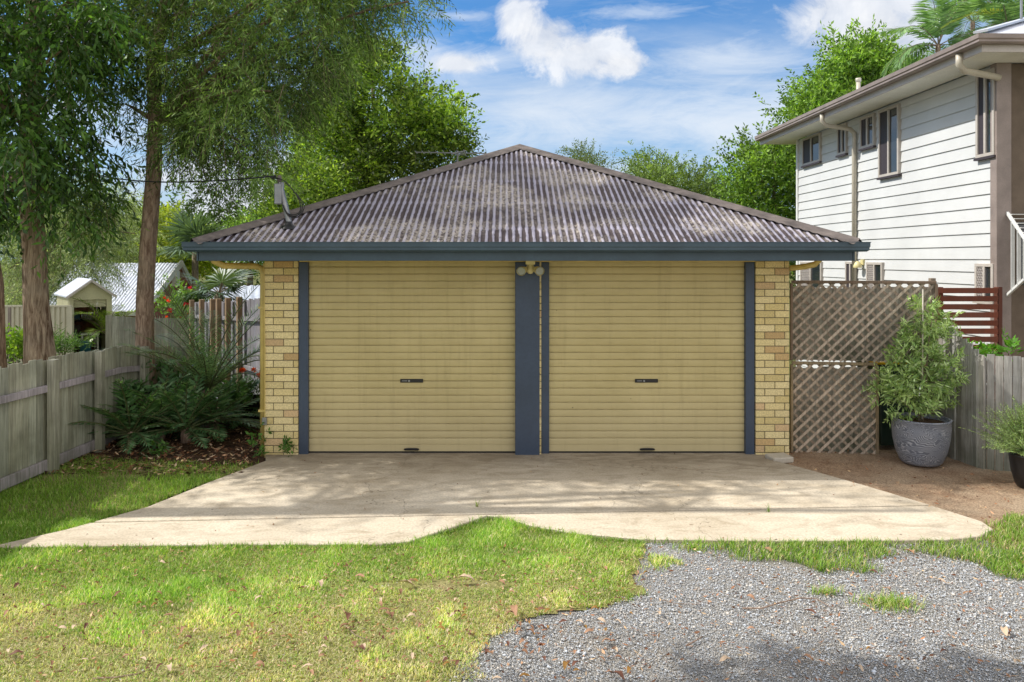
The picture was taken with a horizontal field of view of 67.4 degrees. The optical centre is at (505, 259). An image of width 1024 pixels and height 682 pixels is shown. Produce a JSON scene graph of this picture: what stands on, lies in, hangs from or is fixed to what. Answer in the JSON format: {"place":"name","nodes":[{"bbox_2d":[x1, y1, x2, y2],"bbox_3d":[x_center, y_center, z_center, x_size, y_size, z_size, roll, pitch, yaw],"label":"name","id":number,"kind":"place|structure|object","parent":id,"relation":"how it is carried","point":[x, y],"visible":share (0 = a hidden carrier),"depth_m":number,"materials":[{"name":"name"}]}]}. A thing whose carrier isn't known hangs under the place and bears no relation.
{"place":"outdoors","nodes":[
{"label":"outdoors","id":0,"kind":"place"},
{"bbox_2d":[74,313,79,319],"bbox_3d":[-10.208,1.355,18.121,0.284,0.165,0.284,0,0,-38],"label":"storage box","id":1,"kind":"object","parent":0,"point":[76,316],"visible":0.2,"depth_m":18.05,"materials":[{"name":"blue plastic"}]},
{"bbox_2d":[79,340,91,351],"bbox_3d":[-9.468,2.020,17.304,0.290,0.360,0.290,0,0,-38],"label":"blue tub","id":2,"kind":"object","parent":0,"point":[82,348],"visible":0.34,"depth_m":17.21,"materials":[{"name":"plastic"}]},
{"bbox_2d":[82,313,95,319],"bbox_3d":[-9.948,1.365,18.325,0.284,0.145,0.284,0,0,-38],"label":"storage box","id":3,"kind":"object","parent":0,"point":[85,315],"visible":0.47,"depth_m":18.21,"materials":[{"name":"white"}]},
{"bbox_2d":[49,260,191,319],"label":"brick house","id":4,"kind":"structure","parent":0,"point":[172,270],"depth_m":25.17,"materials":[{"name":"white paint"}]},
{"bbox_2d":[0,452,258,569],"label":"side lawn","id":5,"kind":"structure","parent":0,"point":[111,476],"depth_m":8.04,"materials":[{"name":"green plant"}]},
{"bbox_2d":[0,511,683,681],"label":"lawn","id":6,"kind":"structure","parent":0,"point":[442,582],"depth_m":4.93,"materials":[{"name":"green plant"}]},
{"bbox_2d":[8,649,23,656],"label":"fallen leaf","id":7,"kind":"object","parent":6,"relation":"on","point":[17,650],"visible":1,"depth_m":4.55,"materials":[{"name":"brown plant"}]},
{"bbox_2d":[92,669,150,678],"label":"twig","id":8,"kind":"object","parent":6,"relation":"on","point":[118,676],"visible":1,"depth_m":4.34,"materials":[{"name":"beige wood"}]},
{"bbox_2d":[0,542,668,681],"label":"lawn thatch blades","id":9,"kind":"object","parent":6,"relation":"on","point":[270,647],"visible":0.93,"depth_m":5.05,"materials":[{"name":"beige plant"}]},
{"bbox_2d":[398,580,414,585],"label":"fallen leaf","id":10,"kind":"object","parent":6,"relation":"on","point":[409,581],"visible":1,"depth_m":5.53,"materials":[{"name":"beige plant"}]},
{"bbox_2d":[458,573,474,580],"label":"fallen leaf","id":11,"kind":"object","parent":6,"relation":"on","point":[466,575],"visible":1,"depth_m":5.62,"materials":[{"name":"beige plant"}]},
{"bbox_2d":[510,604,516,615],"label":"fallen leaf","id":12,"kind":"object","parent":6,"relation":"on","point":[513,608],"visible":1,"depth_m":5.09,"materials":[{"name":"beige plant"}]},
{"bbox_2d":[3,263,1003,506],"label":"ground","id":13,"kind":"structure","parent":0,"point":[257,277],"depth_m":50.28,"materials":[{"name":"brown soil"}]},
{"bbox_2d":[0,3,17,367],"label":"edge tree","id":14,"kind":"object","parent":13,"relation":"on","point":[3,362],"visible":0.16,"depth_m":10.39,"materials":[{"name":"brown plant"}]},
{"bbox_2d":[6,330,22,364],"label":"clipped shrub","id":15,"kind":"object","parent":13,"relation":"on","point":[10,359],"visible":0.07,"depth_m":12.29,"materials":[{"name":"green plant"}]},
{"bbox_2d":[5,323,56,362],"bbox_3d":[-7.592,1.712,11.982,0.949,1.488,0.747,0,0,0],"label":"clipped shrub","id":16,"kind":"object","parent":13,"relation":"on","point":[17,346],"visible":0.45,"depth_m":11.90,"materials":[{"name":"green plant"}]},
{"bbox_2d":[5,305,73,364],"bbox_3d":[-10.969,1.724,16.600,3.239,1.452,0.070,0,0,0],"label":"steel fence","id":17,"kind":"object","parent":13,"relation":"on","point":[62,316],"visible":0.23,"depth_m":16.57,"materials":[{"name":"beige metal"}]},
{"bbox_2d":[0,0,116,45],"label":"overhanging tree","id":18,"kind":"object","parent":13,"relation":"on","point":[76,12],"visible":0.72,"depth_m":9.36,"materials":[{"name":"green plant"}]},
{"bbox_2d":[14,321,103,355],"bbox_3d":[-7.083,1.724,12.181,1.272,1.471,0.883,0,0,0],"label":"clipped shrub","id":19,"kind":"object","parent":13,"relation":"on","point":[58,341],"visible":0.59,"depth_m":12.16,"materials":[{"name":"green plant"}]},
{"bbox_2d":[74,325,79,350],"bbox_3d":[-9.701,1.975,17.359,0.180,0.950,0.215,0,0,-38],"label":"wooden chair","id":20,"kind":"object","parent":13,"relation":"on","point":[77,327],"visible":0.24,"depth_m":17.45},
{"bbox_2d":[54,277,116,352],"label":"garden shed","id":21,"kind":"structure","parent":13,"relation":"on","point":[92,292],"depth_m":17.45,"materials":[{"name":"beige metal"}]},
{"bbox_2d":[74,299,105,306],"bbox_3d":[-9.356,0.996,17.290,0.640,0.158,0.021,0,0,-38],"label":"roller door","id":22,"kind":"structure","parent":21,"relation":"in","point":[101,302],"depth_m":17.30,"materials":[{"name":"beige metal"}]},
{"bbox_2d":[0,163,171,311],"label":"silvery tree","id":23,"kind":"object","parent":13,"relation":"on","point":[55,265],"visible":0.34,"depth_m":20.16,"materials":[{"name":"green plant"}]},
{"bbox_2d":[74,307,99,349],"bbox_3d":[-10.123,1.800,18.289,0.780,1.300,0.400,0,0,-38],"label":"storage shelf","id":24,"kind":"object","parent":13,"relation":"on","point":[96,329],"visible":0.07,"depth_m":18.36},
{"bbox_2d":[78,332,99,350],"bbox_3d":[-9.576,2.070,17.638,0.380,0.760,0.400,0,0,-38],"label":"workbench","id":25,"kind":"object","parent":13,"relation":"on","point":[85,333],"visible":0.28,"depth_m":17.60,"materials":[{"name":"brown paint"}]},
{"bbox_2d":[0,0,197,363],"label":"broadleaf tree","id":26,"kind":"object","parent":13,"relation":"on","point":[33,34],"visible":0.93,"depth_m":9.85,"materials":[{"name":"green plant"}]},
{"bbox_2d":[73,297,135,340],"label":"golden palm","id":27,"kind":"object","parent":13,"relation":"on","point":[102,323],"visible":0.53,"depth_m":17.26,"materials":[{"name":"green plant"}]},
{"bbox_2d":[82,195,173,262],"bbox_3d":[-14.464,-0.107,29.639,3.572,5.114,5.998,0,0,-26],"label":"golden tree","id":28,"kind":"object","parent":13,"relation":"on","point":[161,218],"visible":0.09,"depth_m":28.54,"materials":[{"name":"green plant"}]},
{"bbox_2d":[106,315,188,348],"bbox_3d":[-7.549,1.810,16.318,1.697,1.281,0.073,0,0,-21],"label":"paling fence","id":29,"kind":"object","parent":13,"relation":"on","point":[116,333],"visible":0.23,"depth_m":16.15,"materials":[{"name":"grey wood"}]},
{"bbox_2d":[126,199,221,285],"bbox_3d":[-12.178,0.066,28.850,4.340,4.769,4.122,0,0,0],"label":"golden tree","id":30,"kind":"object","parent":13,"relation":"on","point":[206,266],"visible":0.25,"depth_m":28.00,"materials":[{"name":"green plant"}]},
{"bbox_2d":[85,384,265,480],"bbox_3d":[-4.580,2.383,14.080,3.840,0.046,11.760,0,0,0],"label":"mulch bed","id":31,"kind":"object","parent":13,"relation":"on","point":[230,444],"visible":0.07,"depth_m":9.51,"materials":[{"name":"brown soil"}]},
{"bbox_2d":[0,345,189,492],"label":"paling fence","id":32,"kind":"object","parent":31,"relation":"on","point":[42,402],"visible":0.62,"depth_m":8.57,"materials":[{"name":"grey wood"}]},
{"bbox_2d":[112,368,157,413],"bbox_3d":[-5.286,1.966,10.389,1.683,0.908,1.384,0,0,0],"label":"cycad","id":33,"kind":"object","parent":31,"relation":"on","point":[141,384],"visible":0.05,"depth_m":10.28,"materials":[{"name":"green plant"}]},
{"bbox_2d":[69,378,202,454],"bbox_3d":[-4.778,1.952,9.728,1.820,1.057,1.825,0,0,0],"label":"cycad","id":34,"kind":"object","parent":31,"relation":"on","point":[132,429],"visible":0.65,"depth_m":9.51,"materials":[{"name":"green plant"}]},
{"bbox_2d":[106,359,189,438],"bbox_3d":[-5.062,2.074,10.224,1.732,1.407,1.020,0,0,0],"label":"dark shrub","id":35,"kind":"object","parent":31,"relation":"on","point":[137,386],"visible":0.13,"depth_m":10.23,"materials":[{"name":"green plant"}]},
{"bbox_2d":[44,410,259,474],"bbox_3d":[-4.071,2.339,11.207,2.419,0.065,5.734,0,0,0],"label":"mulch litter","id":36,"kind":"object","parent":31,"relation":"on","point":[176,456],"visible":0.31,"depth_m":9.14,"materials":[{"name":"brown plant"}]},
{"bbox_2d":[148,439,167,455],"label":"weed","id":37,"kind":"object","parent":31,"relation":"on","point":[158,452],"visible":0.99,"depth_m":9.14,"materials":[{"name":"green plant"}]},
{"bbox_2d":[93,358,235,456],"bbox_3d":[-4.534,1.943,10.066,1.909,1.123,1.941,0,0,0],"label":"cycad","id":38,"kind":"object","parent":31,"relation":"on","point":[157,408],"visible":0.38,"depth_m":9.93,"materials":[{"name":"green plant"}]},
{"bbox_2d":[144,356,201,404],"bbox_3d":[-4.832,1.967,10.863,1.420,1.225,1.065,0,0,0],"label":"dark shrub","id":39,"kind":"object","parent":31,"relation":"on","point":[159,364],"visible":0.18,"depth_m":10.77,"materials":[{"name":"green plant"}]},
{"bbox_2d":[90,274,259,427],"bbox_3d":[-4.271,1.292,10.532,3.014,2.216,3.079,0,0,-20],"label":"cycad","id":40,"kind":"object","parent":31,"relation":"on","point":[202,362],"visible":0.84,"depth_m":10.65,"materials":[{"name":"green plant"}]},
{"bbox_2d":[117,369,252,448],"bbox_3d":[-4.156,1.946,10.004,1.744,0.949,1.644,0,0,0],"label":"cycad","id":41,"kind":"object","parent":31,"relation":"on","point":[187,419],"visible":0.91,"depth_m":9.81,"materials":[{"name":"green plant"}]},
{"bbox_2d":[156,374,259,441],"bbox_3d":[-3.951,2.037,10.393,1.505,0.922,1.582,0,0,0],"label":"cycad","id":42,"kind":"object","parent":31,"relation":"on","point":[215,407],"visible":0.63,"depth_m":10.28,"materials":[{"name":"green plant"}]},
{"bbox_2d":[187,341,234,400],"bbox_3d":[-4.698,1.939,11.883,1.375,1.355,0.956,0,0,0],"label":"dark shrub","id":43,"kind":"object","parent":31,"relation":"on","point":[224,380],"visible":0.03,"depth_m":11.93,"materials":[{"name":"green plant"}]},
{"bbox_2d":[189,297,259,393],"bbox_3d":[-5.419,1.530,14.604,0.176,1.740,4.620,0,0,-36],"label":"paling fence","id":44,"kind":"object","parent":31,"relation":"on","point":[220,307],"visible":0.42,"depth_m":14.05,"materials":[{"name":"grey wood"}]},
{"bbox_2d":[213,374,259,428],"bbox_3d":[-3.872,2.065,11.151,1.235,0.710,1.158,0,0,0],"label":"cycad","id":45,"kind":"object","parent":31,"relation":"on","point":[242,386],"visible":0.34,"depth_m":11.05,"materials":[{"name":"green plant"}]},
{"bbox_2d":[15,0,460,430],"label":"willowy tree","id":46,"kind":"object","parent":31,"relation":"on","point":[222,97],"visible":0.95,"depth_m":9.99,"materials":[{"name":"green plant"}]},
{"bbox_2d":[238,367,259,420],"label":"shrub","id":47,"kind":"object","parent":31,"relation":"on","point":[256,396],"visible":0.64,"depth_m":11.21,"materials":[{"name":"green plant"}]},
{"bbox_2d":[245,422,271,457],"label":"weed","id":48,"kind":"object","parent":31,"relation":"on","point":[252,441],"visible":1,"depth_m":9.16,"materials":[{"name":"green plant"}]},
{"bbox_2d":[154,273,212,327],"bbox_3d":[-7.368,1.382,17.187,1.572,2.160,1.330,0,0,0],"label":"flowering bush","id":49,"kind":"object","parent":13,"relation":"on","point":[181,288],"visible":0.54,"depth_m":17.14,"materials":[{"name":"green plant"}]},
{"bbox_2d":[158,204,228,290],"bbox_3d":[-10.594,0.205,26.011,3.060,4.290,3.148,0,0,41],"label":"fan palm","id":50,"kind":"object","parent":13,"relation":"on","point":[189,230],"visible":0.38,"depth_m":25.61,"materials":[{"name":"green plant"}]},
{"bbox_2d":[178,261,256,301],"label":"fan palm","id":51,"kind":"object","parent":13,"relation":"on","point":[223,280],"visible":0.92,"depth_m":17.41,"materials":[{"name":"green plant"}]},
{"bbox_2d":[199,285,259,301],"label":"shed","id":52,"kind":"structure","parent":13,"relation":"on","point":[255,294],"depth_m":20.27,"materials":[{"name":"metal"}]},
{"bbox_2d":[212,200,263,285],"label":"hedge tree","id":53,"kind":"object","parent":13,"relation":"on","point":[249,278],"visible":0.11,"depth_m":29.33,"materials":[{"name":"green plant"}]},
{"bbox_2d":[237,143,362,261],"bbox_3d":[-4.738,-0.096,17.535,2.855,5.092,3.536,0,0,0],"label":"understorey tree","id":54,"kind":"object","parent":13,"relation":"on","point":[321,178],"visible":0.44,"depth_m":17.18,"materials":[{"name":"green plant"}]},
{"bbox_2d":[258,26,488,209],"bbox_3d":[-3.855,-2.150,20.506,6.903,9.200,5.738,0,0,0],"label":"bright tree","id":55,"kind":"object","parent":13,"relation":"on","point":[369,152],"visible":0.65,"depth_m":19.15,"materials":[{"name":"green plant"}]},
{"bbox_2d":[0,173,795,287],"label":"distant wood","id":56,"kind":"object","parent":13,"relation":"on","point":[240,201],"visible":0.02,"depth_m":48.64,"materials":[{"name":"green plant"}]},
{"bbox_2d":[0,506,992,549],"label":"driveway apron","id":57,"kind":"object","parent":13,"relation":"on","point":[912,524],"visible":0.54,"depth_m":6.70,"materials":[{"name":"concrete"}]},
{"bbox_2d":[0,514,980,553],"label":"edge grass","id":58,"kind":"structure","parent":57,"relation":"on","point":[493,519],"depth_m":6.35,"materials":[{"name":"green plant"}]},
{"bbox_2d":[181,144,870,457],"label":"garage","id":59,"kind":"structure","parent":13,"relation":"on","point":[519,299],"depth_m":9.31,"materials":[{"name":"grey metal"}]},
{"bbox_2d":[74,169,275,182],"bbox_3d":[-6.128,-1.761,11.236,8.234,1.602,0.017,0,0,33],"label":"power cable","id":60,"kind":"object","parent":59,"relation":"attached to","point":[192,181],"visible":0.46,"depth_m":9.86,"materials":[{"name":"black plastic"}]},
{"bbox_2d":[309,262,514,452],"bbox_3d":[-1.135,1.176,9.306,2.508,2.339,0.077,0,0,0],"label":"roller door","id":61,"kind":"structure","parent":59,"relation":"in","point":[405,357],"depth_m":9.31,"materials":[{"name":"beige metal"}]},
{"bbox_2d":[415,149,486,161],"bbox_3d":[-0.940,-1.580,13.100,1.232,0.579,1.020,0,0,0],"label":"television antenna","id":62,"kind":"object","parent":59,"relation":"on","point":[460,153],"visible":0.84,"depth_m":13.17,"materials":[{"name":"metal"}]},
{"bbox_2d":[549,262,743,452],"bbox_3d":[1.708,1.176,9.306,2.377,2.339,0.077,0,0,0],"label":"roller door","id":63,"kind":"structure","parent":59,"relation":"in","point":[645,357],"depth_m":9.31,"materials":[{"name":"yellow metal"}]},
{"bbox_2d":[554,138,624,169],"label":"olive tree","id":64,"kind":"object","parent":13,"relation":"on","point":[589,158],"visible":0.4,"depth_m":28.49,"materials":[{"name":"green plant"}]},
{"bbox_2d":[616,139,734,198],"bbox_3d":[6.373,-1.092,28.989,5.772,7.085,5.892,0,0,0],"label":"olive tree","id":65,"kind":"object","parent":13,"relation":"on","point":[664,173],"visible":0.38,"depth_m":27.92,"materials":[{"name":"green plant"}]},
{"bbox_2d":[454,540,1023,681],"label":"gravel drive","id":66,"kind":"structure","parent":13,"relation":"on","point":[628,651],"depth_m":4.95,"materials":[{"name":"grey gravel"}]},
{"bbox_2d":[0,544,1023,681],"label":"leaf litter","id":67,"kind":"object","parent":66,"relation":"on","point":[646,648],"visible":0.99,"depth_m":5.07,"materials":[{"name":"brown plant"}]},
{"bbox_2d":[120,542,1023,681],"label":"gravel stones","id":68,"kind":"object","parent":66,"relation":"on","point":[851,639],"visible":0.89,"depth_m":4.97,"materials":[{"name":"grey gravel"}]},
{"bbox_2d":[611,670,624,679],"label":"fallen leaf","id":69,"kind":"object","parent":68,"relation":"on","point":[620,672],"visible":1,"depth_m":4.34,"materials":[{"name":"brown plant"}]},
{"bbox_2d":[685,636,702,646],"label":"twig","id":70,"kind":"object","parent":68,"relation":"on","point":[688,644],"visible":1,"depth_m":4.74,"materials":[{"name":"beige wood"}]},
{"bbox_2d":[844,584,927,614],"bbox_3d":[2.640,2.338,5.290,0.646,0.094,0.343,0,0,0],"label":"grass tuft","id":71,"kind":"object","parent":68,"relation":"on","point":[892,602],"visible":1,"depth_m":5.28,"materials":[{"name":"green plant"}]},
{"bbox_2d":[660,537,725,552],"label":"grass tuft","id":72,"kind":"object","parent":66,"relation":"on","point":[692,546],"visible":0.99,"depth_m":6.32,"materials":[{"name":"green plant"}]},
{"bbox_2d":[719,655,732,660],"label":"fallen leaf","id":73,"kind":"object","parent":66,"relation":"on","point":[723,657],"visible":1,"depth_m":4.51,"materials":[{"name":"beige plant"}]},
{"bbox_2d":[742,597,830,608],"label":"twig","id":74,"kind":"object","parent":66,"relation":"on","point":[781,602],"visible":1,"depth_m":5.26,"materials":[{"name":"beige wood"}]},
{"bbox_2d":[806,580,844,595],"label":"grass tuft","id":75,"kind":"object","parent":66,"relation":"on","point":[826,590],"visible":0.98,"depth_m":5.47,"materials":[{"name":"green plant"}]},
{"bbox_2d":[703,509,1023,580],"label":"driveway grass","id":76,"kind":"structure","parent":66,"relation":"on","point":[1004,562],"depth_m":6.19,"materials":[{"name":"green plant"}]},
{"bbox_2d":[1000,626,1007,635],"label":"fallen leaf","id":77,"kind":"object","parent":66,"relation":"on","point":[1004,630],"visible":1,"depth_m":4.85,"materials":[{"name":"beige plant"}]},
{"bbox_2d":[705,112,802,274],"bbox_3d":[7.848,-0.979,22.475,4.017,6.857,5.369,0,0,15],"label":"dense tree","id":78,"kind":"object","parent":13,"relation":"on","point":[766,163],"visible":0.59,"depth_m":21.70,"materials":[{"name":"green plant"}]},
{"bbox_2d":[751,15,929,152],"bbox_3d":[9.976,-2.355,22.083,4.687,9.610,6.808,0,0,29],"label":"dense tree","id":79,"kind":"object","parent":13,"relation":"on","point":[868,58],"visible":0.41,"depth_m":20.25,"materials":[{"name":"green plant"}]},
{"bbox_2d":[857,361,919,445],"bbox_3d":[4.858,1.787,9.745,0.600,1.124,0.670,0,0,0],"label":"wheelie bin","id":80,"kind":"object","parent":13,"relation":"on","point":[885,435],"visible":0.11,"depth_m":9.50,"materials":[{"name":"green plastic"}]},
{"bbox_2d":[755,0,1023,426],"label":"neighbour house","id":81,"kind":"structure","parent":13,"relation":"on","point":[913,171],"depth_m":11.80,"materials":[{"name":"white paint"}]},
{"bbox_2d":[801,132,821,167],"bbox_3d":[6.507,-2.306,16.339,0.072,0.627,0.944,0,0,-1],"label":"window","id":82,"kind":"structure","parent":81,"relation":"in","point":[811,145],"depth_m":16.29,"materials":[{"name":"white glass"}]},
{"bbox_2d":[800,262,822,287],"bbox_3d":[6.506,0.368,16.360,0.072,0.628,1.108,0,0,-1],"label":"window","id":83,"kind":"structure","parent":81,"relation":"in","point":[816,273],"depth_m":16.29,"materials":[{"name":"white glass"}]},
{"bbox_2d":[835,122,847,157],"bbox_3d":[6.536,-2.310,14.915,0.072,0.625,0.417,0,0,-1],"label":"window","id":84,"kind":"structure","parent":81,"relation":"in","point":[842,136],"depth_m":14.89,"materials":[{"name":"white glass"}]},
{"bbox_2d":[845,262,856,286],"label":"window","id":85,"kind":"structure","parent":81,"relation":"in","point":[848,265],"depth_m":14.64,"materials":[{"name":"white glass"}]},
{"bbox_2d":[858,113,876,151],"bbox_3d":[6.558,-2.292,13.914,0.072,0.609,0.555,0,0,-1],"label":"window","id":86,"kind":"structure","parent":81,"relation":"in","point":[867,123],"depth_m":13.89,"materials":[{"name":"white glass"}]},
{"bbox_2d":[866,262,884,288],"bbox_3d":[6.569,0.316,13.651,0.058,0.518,0.563,0,0,-1],"label":"window","id":87,"kind":"structure","parent":81,"relation":"in","point":[875,271],"depth_m":13.63,"materials":[{"name":"white glass"}]},
{"bbox_2d":[877,104,901,179],"bbox_3d":[6.573,-1.994,13.165,0.072,1.208,0.711,0,0,-1],"label":"window","id":88,"kind":"structure","parent":81,"relation":"in","point":[889,119],"depth_m":13.14,"materials":[{"name":"white glass"}]},
{"bbox_2d":[972,263,993,303],"bbox_3d":[6.627,0.340,10.618,0.072,0.557,0.435,0,0,-1],"label":"window","id":89,"kind":"structure","parent":81,"relation":"in","point":[981,272],"depth_m":10.61,"materials":[{"name":"white glass"}]},
{"bbox_2d":[973,67,995,160],"bbox_3d":[6.627,-1.987,10.597,0.072,1.218,0.434,0,0,-1],"label":"window","id":90,"kind":"structure","parent":81,"relation":"in","point":[982,85],"depth_m":10.59,"materials":[{"name":"white glass"}]},
{"bbox_2d":[878,0,987,77],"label":"feather palm","id":91,"kind":"object","parent":13,"relation":"on","point":[946,13],"visible":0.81,"depth_m":17.72,"materials":[{"name":"green plant"}]},
{"bbox_2d":[906,0,1009,40],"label":"feather palm","id":92,"kind":"object","parent":13,"relation":"on","point":[972,20],"visible":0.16,"depth_m":23.22,"materials":[{"name":"green plant"}]},
{"bbox_2d":[923,287,1001,410],"bbox_3d":[6.098,1.410,10.243,1.011,2.080,0.094,0,0,0],"label":"slat screen","id":93,"kind":"object","parent":13,"relation":"on","point":[996,315],"visible":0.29,"depth_m":10.20,"materials":[{"name":"red wood"}]},
{"bbox_2d":[941,0,1023,45],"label":"feather palm","id":94,"kind":"object","parent":13,"relation":"on","point":[1001,12],"visible":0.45,"depth_m":17.63,"materials":[{"name":"green plant"}]},
{"bbox_2d":[95,453,928,522],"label":"driveway","id":95,"kind":"structure","parent":0,"point":[376,485],"depth_m":7.90,"materials":[{"name":"concrete"}]},
{"bbox_2d":[278,435,297,453],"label":"weed","id":96,"kind":"object","parent":95,"relation":"on","point":[284,443],"visible":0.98,"depth_m":9.15,"materials":[{"name":"green plant"}]},
{"bbox_2d":[1,0,1023,262],"label":"sky","id":97,"kind":"structure","parent":0,"point":[673,76],"materials":[{"name":"blue"}]},
{"bbox_2d":[785,445,1023,549],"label":"bare soil","id":98,"kind":"structure","parent":0,"point":[940,485],"depth_m":8.28,"materials":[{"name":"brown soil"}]},
{"bbox_2d":[765,452,793,462],"bbox_3d":[3.226,2.348,9.058,0.260,0.076,0.203,0,0,-14],"label":"paving block","id":99,"kind":"object","parent":98,"relation":"on","point":[782,457],"depth_m":8.99,"materials":[{"name":"concrete"}]},
{"bbox_2d":[790,361,878,453],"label":"lattice gate","id":100,"kind":"structure","parent":98,"relation":"on","point":[830,409],"depth_m":9.42,"materials":[{"name":"brown wood"}]},
{"bbox_2d":[861,292,971,466],"bbox_3d":[4.761,1.374,8.983,1.201,1.982,0.938,0,0,0],"label":"potted shrub","id":101,"kind":"object","parent":98,"relation":"on","point":[925,441],"visible":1,"depth_m":8.82,"materials":[{"name":"green plant"}]},
{"bbox_2d":[921,289,923,418],"bbox_3d":[4.810,1.096,8.860,0.023,1.499,0.016,0,0,0],"label":"plant stake","id":102,"kind":"object","parent":101,"relation":"in","point":[922,328],"visible":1,"depth_m":8.85,"materials":[{"name":"brown wood"}]},
{"bbox_2d":[928,278,935,414],"bbox_3d":[5.154,1.315,9.280,0.060,2.170,0.060,0,0,0],"label":"timber post","id":103,"kind":"object","parent":98,"relation":"on","point":[929,285],"visible":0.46,"depth_m":9.25,"materials":[{"name":"brown wood"}]},
{"bbox_2d":[790,280,937,363],"bbox_3d":[4.351,0.762,9.381,1.690,0.998,0.113,0,0,10],"label":"lattice screen","id":104,"kind":"object","parent":103,"relation":"attached to","point":[853,322],"visible":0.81,"depth_m":9.40,"materials":[{"name":"brown wood"}]},
{"bbox_2d":[936,325,1023,470],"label":"paling fence","id":105,"kind":"object","parent":98,"relation":"on","point":[984,388],"visible":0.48,"depth_m":8.76,"materials":[{"name":"grey wood"}]},
{"bbox_2d":[958,395,1023,487],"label":"potted rosemary","id":106,"kind":"object","parent":98,"relation":"on","point":[1014,436],"visible":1,"depth_m":7.99,"materials":[{"name":"green plant"}]},
{"bbox_2d":[966,327,1023,371],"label":"leafy shrub","id":107,"kind":"object","parent":98,"relation":"on","point":[986,349],"visible":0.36,"depth_m":9.52,"materials":[{"name":"green plant"}]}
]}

